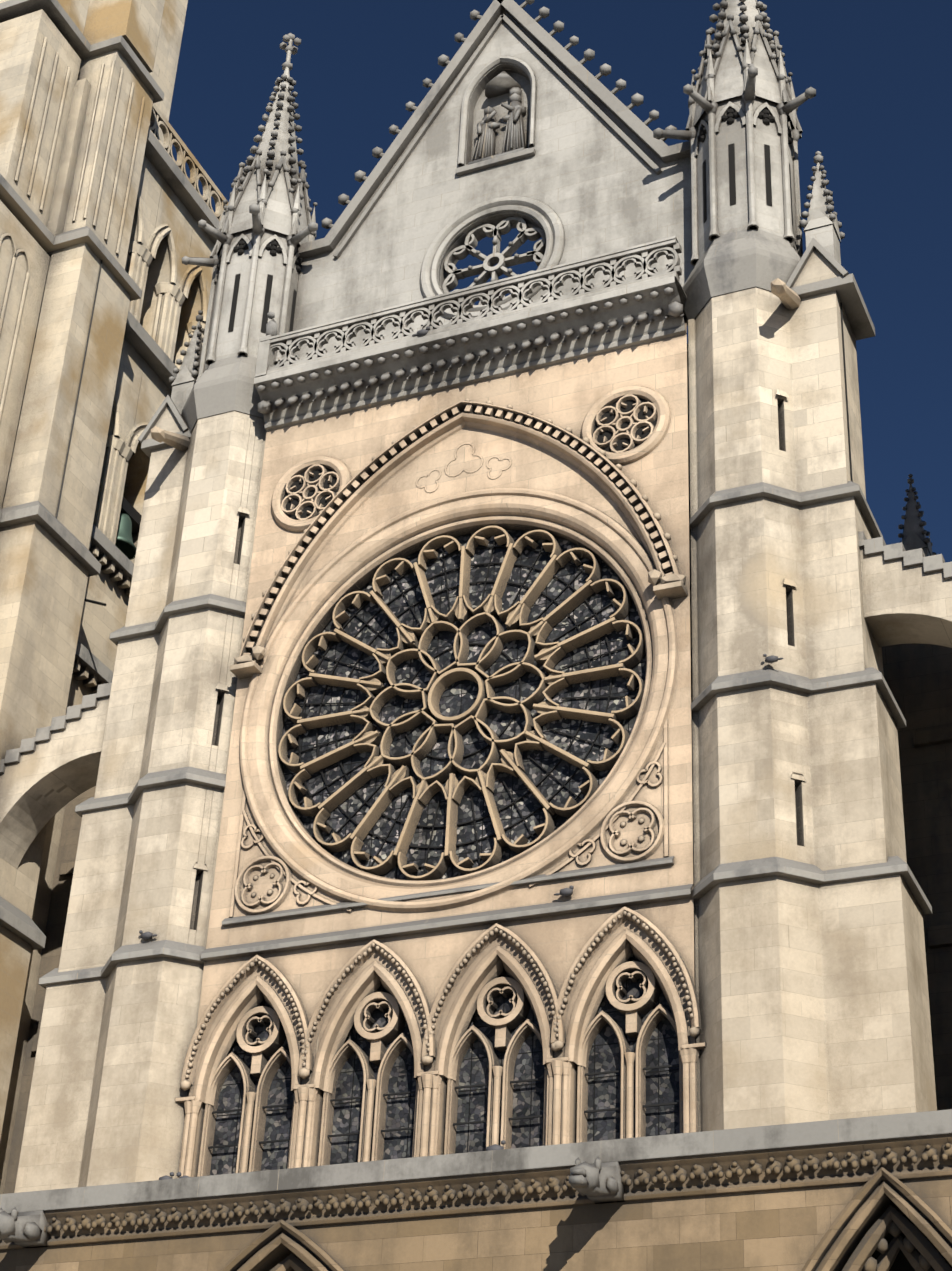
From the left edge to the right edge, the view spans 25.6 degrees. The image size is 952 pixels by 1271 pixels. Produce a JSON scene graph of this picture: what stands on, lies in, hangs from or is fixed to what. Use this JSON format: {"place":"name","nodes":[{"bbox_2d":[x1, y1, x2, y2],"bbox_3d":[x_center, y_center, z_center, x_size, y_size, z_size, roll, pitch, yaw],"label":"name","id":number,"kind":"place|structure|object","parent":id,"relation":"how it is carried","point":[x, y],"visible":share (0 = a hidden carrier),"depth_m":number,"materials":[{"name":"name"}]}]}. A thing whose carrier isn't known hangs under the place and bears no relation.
{"place":"outdoors","nodes":[
{"label":"outdoors","id":0,"kind":"place"},
{"bbox_2d":[0,249,951,1192],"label":"buttresses","id":1,"kind":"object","parent":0,"point":[814,1001],"visible":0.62,"depth_m":41.77,"materials":[{"name":"grey stone"}]},
{"bbox_2d":[56,260,852,1148],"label":"iron bars","id":2,"kind":"object","parent":1,"relation":"on","point":[130,510],"visible":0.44,"depth_m":43.62,"materials":[{"name":"grey metal"}]},
{"bbox_2d":[115,513,136,559],"bbox_3d":[-9.933,-2.841,58.315,1.200,1.140,1.200,-10,-34,21],"label":"bell","id":3,"kind":"object","parent":2,"relation":"attached to","point":[125,546],"visible":0.58,"depth_m":58.24,"materials":[{"name":"green metal"}]},
{"bbox_2d":[282,530,645,879],"bbox_3d":[-0.310,1.380,43.941,9.000,9.000,0.001,-10,-34,21],"label":"stained glass","id":4,"kind":"object","parent":2,"relation":"attached to","point":[457,698],"depth_m":43.78,"materials":[{"name":"glass"}]},
{"bbox_2d":[0,0,951,988],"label":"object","id":5,"kind":"object","parent":1,"relation":"on","point":[740,260],"visible":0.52,"depth_m":47.12,"materials":[{"name":"stone"}]},
{"bbox_2d":[175,323,705,1177],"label":"wall","id":6,"kind":"structure","parent":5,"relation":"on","point":[457,465],"depth_m":41.83,"materials":[{"name":"beige stone"}]},
{"bbox_2d":[180,399,699,1090],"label":"ball flowers","id":7,"kind":"object","parent":6,"relation":"attached to","point":[426,1059],"visible":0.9,"depth_m":40.08,"materials":[{"name":"stone"}]},
{"bbox_2d":[210,951,679,1174],"bbox_3d":[-0.674,8.825,39.455,10.400,6.600,0.060,-10,-34,21],"label":"lancet glass","id":8,"kind":"object","parent":6,"relation":"in","point":[662,1085],"depth_m":39.35,"materials":[{"name":"glass"}]},
{"bbox_2d":[278,526,645,880],"bbox_3d":[-0.382,1.290,43.797,8.269,8.269,0.300,-10,-34,21],"label":"rose window tracery","id":9,"kind":"object","parent":6,"relation":"attached to","point":[369,738],"visible":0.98,"depth_m":43.68,"materials":[{"name":"stone"}]},
{"bbox_2d":[151,278,800,678],"bbox_3d":[-0.510,-3.276,45.643,15.500,7.264,1.400,-10,-34,21],"label":"carved ornament","id":10,"kind":"object","parent":6,"relation":"attached to","point":[671,586],"visible":0.98,"depth_m":44.96,"materials":[{"name":"stone"}]},
{"bbox_2d":[3,643,951,1193],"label":"aisle fronts","id":11,"kind":"object","parent":1,"relation":"attached to","point":[919,679],"visible":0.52,"depth_m":43.63,"materials":[{"name":"stone"}]},
{"bbox_2d":[171,0,932,556],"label":"gable and pinnacles","id":12,"kind":"object","parent":1,"relation":"on","point":[595,202],"visible":0.94,"depth_m":50.09,"materials":[{"name":"grey stone"}]},
{"bbox_2d":[169,0,935,554],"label":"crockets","id":13,"kind":"object","parent":12,"relation":"attached to","point":[499,84],"visible":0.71,"depth_m":51.65,"materials":[{"name":"stone"}]},
{"bbox_2d":[168,0,951,561],"label":"sky","id":14,"kind":"structure","parent":0,"point":[879,116],"materials":[{"name":"blue"}]},
{"bbox_3d":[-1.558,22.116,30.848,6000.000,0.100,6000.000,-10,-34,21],"label":"ground of the square","id":15,"kind":"structure","parent":0,"visible":0},
{"bbox_2d":[0,0,228,1193],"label":"tower","id":16,"kind":"structure","parent":15,"relation":"on","point":[74,128],"depth_m":56.05,"materials":[{"name":"stone"}]},
{"bbox_2d":[0,1134,951,1270],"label":"porch wall","id":17,"kind":"structure","parent":15,"relation":"on","point":[833,1219],"depth_m":31.20,"materials":[{"name":"beige stone"}]},
{"bbox_2d":[0,1157,625,1247],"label":"gargoyles","id":18,"kind":"object","parent":17,"relation":"attached to","point":[597,1181],"visible":0.98,"depth_m":31.12,"materials":[{"name":"stone"}]},
{"bbox_2d":[139,326,782,1179],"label":"pigeons","id":19,"kind":"object","parent":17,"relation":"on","point":[563,890],"visible":0.77,"depth_m":39.88,"materials":[{"name":"grey"}]},
{"bbox_2d":[0,1109,951,1214],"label":"porch parapet","id":20,"kind":"structure","parent":17,"relation":"on","point":[854,1130],"depth_m":31.91,"materials":[{"name":"grey stone"}]},
{"bbox_2d":[44,1143,951,1270],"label":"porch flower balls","id":21,"kind":"object","parent":17,"relation":"attached to","point":[642,1178],"visible":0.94,"depth_m":31.68},
{"bbox_2d":[217,108,951,1270],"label":"dark recesses","id":22,"kind":"object","parent":15,"relation":"on","point":[901,1260],"visible":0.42,"depth_m":47.57,"materials":[{"name":"black"}]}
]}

